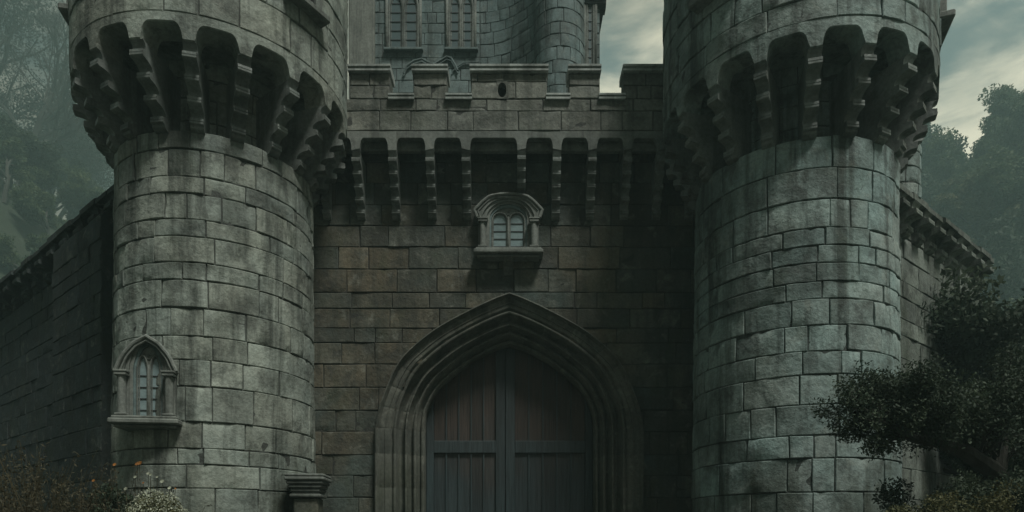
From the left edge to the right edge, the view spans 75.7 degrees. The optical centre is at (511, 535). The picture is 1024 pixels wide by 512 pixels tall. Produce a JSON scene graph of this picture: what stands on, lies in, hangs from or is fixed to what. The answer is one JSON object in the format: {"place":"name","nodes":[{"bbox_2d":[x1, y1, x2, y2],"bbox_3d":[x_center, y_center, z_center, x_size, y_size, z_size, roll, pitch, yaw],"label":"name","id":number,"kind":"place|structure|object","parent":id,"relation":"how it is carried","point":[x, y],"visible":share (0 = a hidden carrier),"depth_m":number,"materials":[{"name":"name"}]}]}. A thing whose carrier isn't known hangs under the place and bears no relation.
{"place":"outdoors","nodes":[
{"label":"outdoors","id":0,"kind":"place"},
{"bbox_2d":[0,181,1023,481],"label":"ground","id":1,"kind":"structure","parent":0,"point":[16,225],"depth_m":106.54,"materials":[{"name":"green plant"}]},
{"bbox_2d":[0,129,32,190],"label":"broadleaf tree","id":2,"kind":"object","parent":1,"relation":"on","point":[11,183],"visible":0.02,"depth_m":117.80,"materials":[{"name":"green plant"}]},
{"bbox_2d":[0,232,50,269],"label":"broadleaf tree","id":3,"kind":"object","parent":1,"relation":"on","point":[9,259],"visible":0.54,"depth_m":97.96,"materials":[{"name":"green plant"}]},
{"bbox_2d":[0,136,51,203],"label":"broadleaf tree","id":4,"kind":"object","parent":1,"relation":"on","point":[13,154],"visible":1,"depth_m":110.38,"materials":[{"name":"green plant"}]},
{"bbox_2d":[0,115,63,183],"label":"broadleaf tree","id":5,"kind":"object","parent":1,"relation":"on","point":[42,153],"visible":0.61,"depth_m":113.90,"materials":[{"name":"green plant"}]},
{"bbox_2d":[7,180,66,235],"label":"broadleaf tree","id":6,"kind":"object","parent":1,"relation":"on","point":[32,201],"visible":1,"depth_m":107.24,"materials":[{"name":"green plant"}]},
{"bbox_2d":[0,0,86,187],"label":"bare tree","id":7,"kind":"object","parent":1,"relation":"on","point":[43,118],"visible":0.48,"depth_m":137.51,"materials":[{"name":"grey plant"}]},
{"bbox_2d":[0,136,104,229],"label":"broadleaf tree","id":8,"kind":"object","parent":1,"relation":"on","point":[74,190],"visible":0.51,"depth_m":121.47,"materials":[{"name":"green plant"}]},
{"bbox_2d":[0,184,113,511],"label":"curtain wall","id":9,"kind":"structure","parent":1,"relation":"on","point":[56,321],"depth_m":18.12,"materials":[{"name":"stone"}]},
{"bbox_2d":[0,0,113,189],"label":"thin leaved tree","id":10,"kind":"object","parent":1,"relation":"on","point":[10,29],"visible":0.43,"depth_m":150.46,"materials":[{"name":"green plant"}]},
{"bbox_2d":[4,102,113,217],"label":"thin leaved tree","id":11,"kind":"object","parent":1,"relation":"on","point":[101,183],"visible":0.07,"depth_m":164.71,"materials":[{"name":"green plant"}]},
{"bbox_2d":[0,435,130,511],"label":"tall weed","id":12,"kind":"object","parent":1,"relation":"on","point":[29,503],"visible":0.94,"depth_m":9.27,"materials":[{"name":"green plant"}]},
{"bbox_2d":[0,440,144,511],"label":"tall weed","id":13,"kind":"object","parent":1,"relation":"on","point":[40,495],"visible":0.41,"depth_m":9.96,"materials":[{"name":"green plant"}]},
{"bbox_2d":[56,157,99,220],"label":"broadleaf tree","id":14,"kind":"object","parent":1,"relation":"on","point":[77,162],"visible":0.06,"depth_m":136.62,"materials":[{"name":"green plant"}]},
{"bbox_2d":[62,188,105,219],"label":"broadleaf tree","id":15,"kind":"object","parent":1,"relation":"on","point":[74,211],"visible":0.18,"depth_m":126.25,"materials":[{"name":"green plant"}]},
{"bbox_2d":[2,479,169,511],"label":"tall weed","id":16,"kind":"object","parent":1,"relation":"on","point":[83,500],"visible":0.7,"depth_m":9.38,"materials":[{"name":"green plant"}]},
{"bbox_2d":[86,483,141,511],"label":"shrub","id":17,"kind":"object","parent":1,"relation":"on","point":[114,501],"visible":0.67,"depth_m":9.84,"materials":[{"name":"green plant"}]},
{"bbox_2d":[92,461,211,511],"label":"flowering plant","id":18,"kind":"object","parent":1,"relation":"on","point":[147,473],"visible":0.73,"depth_m":9.30,"materials":[{"name":"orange plant"}]},
{"bbox_2d":[125,488,188,511],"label":"blossom bush","id":19,"kind":"object","parent":1,"relation":"on","point":[138,506],"visible":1,"depth_m":8.88,"materials":[{"name":"white plant"}]},
{"bbox_2d":[58,0,347,511],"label":"round tower","id":20,"kind":"structure","parent":1,"relation":"on","point":[216,130],"depth_m":14.04,"materials":[{"name":"grey stone"}]},
{"bbox_2d":[58,0,68,25],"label":"window","id":21,"kind":"structure","parent":20,"relation":"in","point":[63,7],"depth_m":14.85,"materials":[{"name":"grey stone"}]},
{"bbox_2d":[107,334,182,431],"bbox_3d":[-7.598,-3.188,13.891,1.368,1.944,0.950,0,0,-7],"label":"window","id":22,"kind":"structure","parent":20,"relation":"in","point":[136,369],"depth_m":13.64,"materials":[{"name":"grey stone"}]},
{"bbox_2d":[289,0,329,27],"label":"window","id":23,"kind":"structure","parent":20,"relation":"in","point":[313,8],"depth_m":14.46,"materials":[{"name":"grey stone"}]},
{"bbox_2d":[284,473,331,511],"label":"stone pier","id":24,"kind":"structure","parent":1,"relation":"on","point":[308,491],"depth_m":14.59,"materials":[{"name":"grey stone"}]},
{"bbox_2d":[349,0,605,98],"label":"keep","id":25,"kind":"structure","parent":1,"relation":"on","point":[458,37],"depth_m":23.91,"materials":[{"name":"grey stone"}]},
{"bbox_2d":[383,0,422,52],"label":"window","id":26,"kind":"structure","parent":25,"relation":"in","point":[403,18],"depth_m":23.96,"materials":[{"name":"grey glass"}]},
{"bbox_2d":[444,0,477,52],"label":"window","id":27,"kind":"structure","parent":25,"relation":"in","point":[461,15],"depth_m":23.95,"materials":[{"name":"grey stone"}]},
{"bbox_2d":[584,4,596,63],"bbox_3d":[2.840,-18.502,23.995,0.520,2.870,0.210,0,0,0],"label":"window","id":28,"kind":"structure","parent":25,"relation":"in","point":[590,13],"depth_m":23.92,"materials":[{"name":"grey stone"}]},
{"bbox_2d":[313,64,694,511],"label":"gatehouse","id":29,"kind":"object","parent":1,"relation":"on","point":[503,287],"visible":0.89,"depth_m":17.49,"materials":[{"name":"grey stone"}]},
{"bbox_2d":[427,349,504,511],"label":"gate door","id":30,"kind":"structure","parent":29,"relation":"in","point":[466,419],"depth_m":18.42,"materials":[{"name":"brown wood"}]},
{"bbox_2d":[473,192,543,275],"bbox_3d":[-0.096,-7.953,17.505,1.863,2.084,0.870,0,0,0],"label":"window","id":31,"kind":"structure","parent":29,"relation":"in","point":[508,222],"depth_m":17.31,"materials":[{"name":"grey stone"}]},
{"bbox_2d":[506,348,591,511],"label":"gate door","id":32,"kind":"structure","parent":29,"relation":"in","point":[549,421],"depth_m":18.41,"materials":[{"name":"brown wood"}]},
{"bbox_2d":[662,0,955,511],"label":"round tower","id":33,"kind":"structure","parent":1,"relation":"on","point":[795,132],"depth_m":13.65,"materials":[{"name":"grey stone"}]},
{"bbox_2d":[689,0,713,14],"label":"window","id":34,"kind":"structure","parent":33,"relation":"in","point":[696,6],"depth_m":13.97,"materials":[{"name":"grey stone"}]},
{"bbox_2d":[940,0,955,46],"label":"window","id":35,"kind":"structure","parent":33,"relation":"in","point":[947,16],"depth_m":14.26,"materials":[{"name":"grey stone"}]},
{"bbox_2d":[808,338,1023,500],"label":"gnarled tree","id":36,"kind":"object","parent":1,"relation":"on","point":[925,409],"visible":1,"depth_m":10.68,"materials":[{"name":"green plant"}]},
{"bbox_2d":[921,169,944,213],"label":"broadleaf tree","id":37,"kind":"object","parent":1,"relation":"on","point":[930,192],"visible":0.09,"depth_m":129.84,"materials":[{"name":"green plant"}]},
{"bbox_2d":[871,471,1000,511],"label":"shrub","id":38,"kind":"object","parent":1,"relation":"on","point":[890,498],"visible":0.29,"depth_m":12.24,"materials":[{"name":"green plant"}]},
{"bbox_2d":[921,130,964,170],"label":"broadleaf tree","id":39,"kind":"object","parent":1,"relation":"on","point":[935,167],"visible":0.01,"depth_m":141.49,"materials":[{"name":"green plant"}]},
{"bbox_2d":[921,122,970,171],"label":"broadleaf tree","id":40,"kind":"object","parent":1,"relation":"on","point":[929,135],"visible":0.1,"depth_m":141.03,"materials":[{"name":"green plant"}]},
{"bbox_2d":[899,183,993,511],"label":"curtain wall","id":41,"kind":"structure","parent":1,"relation":"on","point":[932,242],"depth_m":18.04,"materials":[{"name":"stone"}]},
{"bbox_2d":[900,142,921,198],"bbox_3d":[10.117,-9.750,17.449,1.313,2.100,1.317,0,0,0],"label":"watch turret","id":42,"kind":"object","parent":41,"relation":"on","point":[910,177],"visible":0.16,"depth_m":16.86,"materials":[{"name":"grey stone"}]},
{"bbox_2d":[921,127,982,191],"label":"broadleaf tree","id":43,"kind":"object","parent":1,"relation":"on","point":[945,159],"visible":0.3,"depth_m":132.81,"materials":[{"name":"green plant"}]},
{"bbox_2d":[886,477,1023,511],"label":"shrub","id":44,"kind":"object","parent":1,"relation":"on","point":[994,506],"visible":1,"depth_m":9.23,"materials":[{"name":"green plant"}]},
{"bbox_2d":[950,169,989,224],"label":"broadleaf tree","id":45,"kind":"object","parent":1,"relation":"on","point":[955,190],"visible":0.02,"depth_m":121.21,"materials":[{"name":"green plant"}]},
{"bbox_2d":[940,171,1001,225],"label":"broadleaf tree","id":46,"kind":"object","parent":1,"relation":"on","point":[947,188],"visible":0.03,"depth_m":124.21,"materials":[{"name":"green plant"}]},
{"bbox_2d":[921,264,1023,453],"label":"broadleaf tree","id":47,"kind":"object","parent":1,"relation":"on","point":[966,318],"visible":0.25,"depth_m":18.09,"materials":[{"name":"green plant"}]},
{"bbox_2d":[931,152,1013,229],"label":"broadleaf tree","id":48,"kind":"object","parent":1,"relation":"on","point":[977,165],"visible":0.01,"depth_m":122.63,"materials":[{"name":"green plant"}]},
{"bbox_2d":[930,173,1023,249],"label":"broadleaf tree","id":49,"kind":"object","parent":1,"relation":"on","point":[973,203],"visible":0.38,"depth_m":114.25,"materials":[{"name":"green plant"}]},
{"bbox_2d":[933,465,1023,511],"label":"shrub","id":50,"kind":"object","parent":1,"relation":"on","point":[968,489],"visible":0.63,"depth_m":9.81,"materials":[{"name":"green plant"}]},
{"bbox_2d":[938,333,1023,500],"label":"broadleaf tree","id":51,"kind":"object","parent":1,"relation":"on","point":[969,363],"visible":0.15,"depth_m":18.46,"materials":[{"name":"green plant"}]},
{"bbox_2d":[945,374,1023,479],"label":"broadleaf tree","id":52,"kind":"object","parent":1,"relation":"on","point":[962,464],"visible":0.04,"depth_m":13.69,"materials":[{"name":"green plant"}]},
{"bbox_2d":[960,145,1023,221],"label":"broadleaf tree","id":53,"kind":"object","parent":1,"relation":"on","point":[1000,172],"visible":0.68,"depth_m":111.15,"materials":[{"name":"green plant"}]},
{"bbox_2d":[968,100,1023,164],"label":"broadleaf tree","id":54,"kind":"object","parent":1,"relation":"on","point":[986,143],"visible":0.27,"depth_m":128.25,"materials":[{"name":"green plant"}]},
{"bbox_2d":[974,215,1023,279],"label":"broadleaf tree","id":55,"kind":"object","parent":1,"relation":"on","point":[996,221],"visible":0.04,"depth_m":104.59,"materials":[{"name":"green plant"}]},
{"bbox_2d":[977,83,1023,150],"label":"broadleaf tree","id":56,"kind":"object","parent":1,"relation":"on","point":[1002,96],"visible":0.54,"depth_m":132.10,"materials":[{"name":"green plant"}]},
{"bbox_2d":[979,226,1023,309],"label":"broadleaf tree","id":57,"kind":"object","parent":1,"relation":"on","point":[1000,246],"visible":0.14,"depth_m":97.93,"materials":[{"name":"green plant"}]},
{"bbox_2d":[992,170,1023,215],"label":"broadleaf tree","id":58,"kind":"object","parent":1,"relation":"on","point":[1001,206],"visible":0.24,"depth_m":112.16,"materials":[{"name":"green plant"}]},
{"bbox_2d":[997,104,1020,149],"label":"broadleaf tree","id":59,"kind":"object","parent":1,"relation":"on","point":[998,110],"visible":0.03,"depth_m":132.91,"materials":[{"name":"green plant"}]},
{"bbox_2d":[0,0,1023,219],"label":"sky","id":60,"kind":"structure","parent":0,"point":[983,45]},
{"bbox_2d":[997,295,1023,359],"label":"broadleaf tree","id":61,"kind":"object","parent":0,"point":[1021,298],"depth_m":91.22,"materials":[{"name":"green plant"}]}
]}

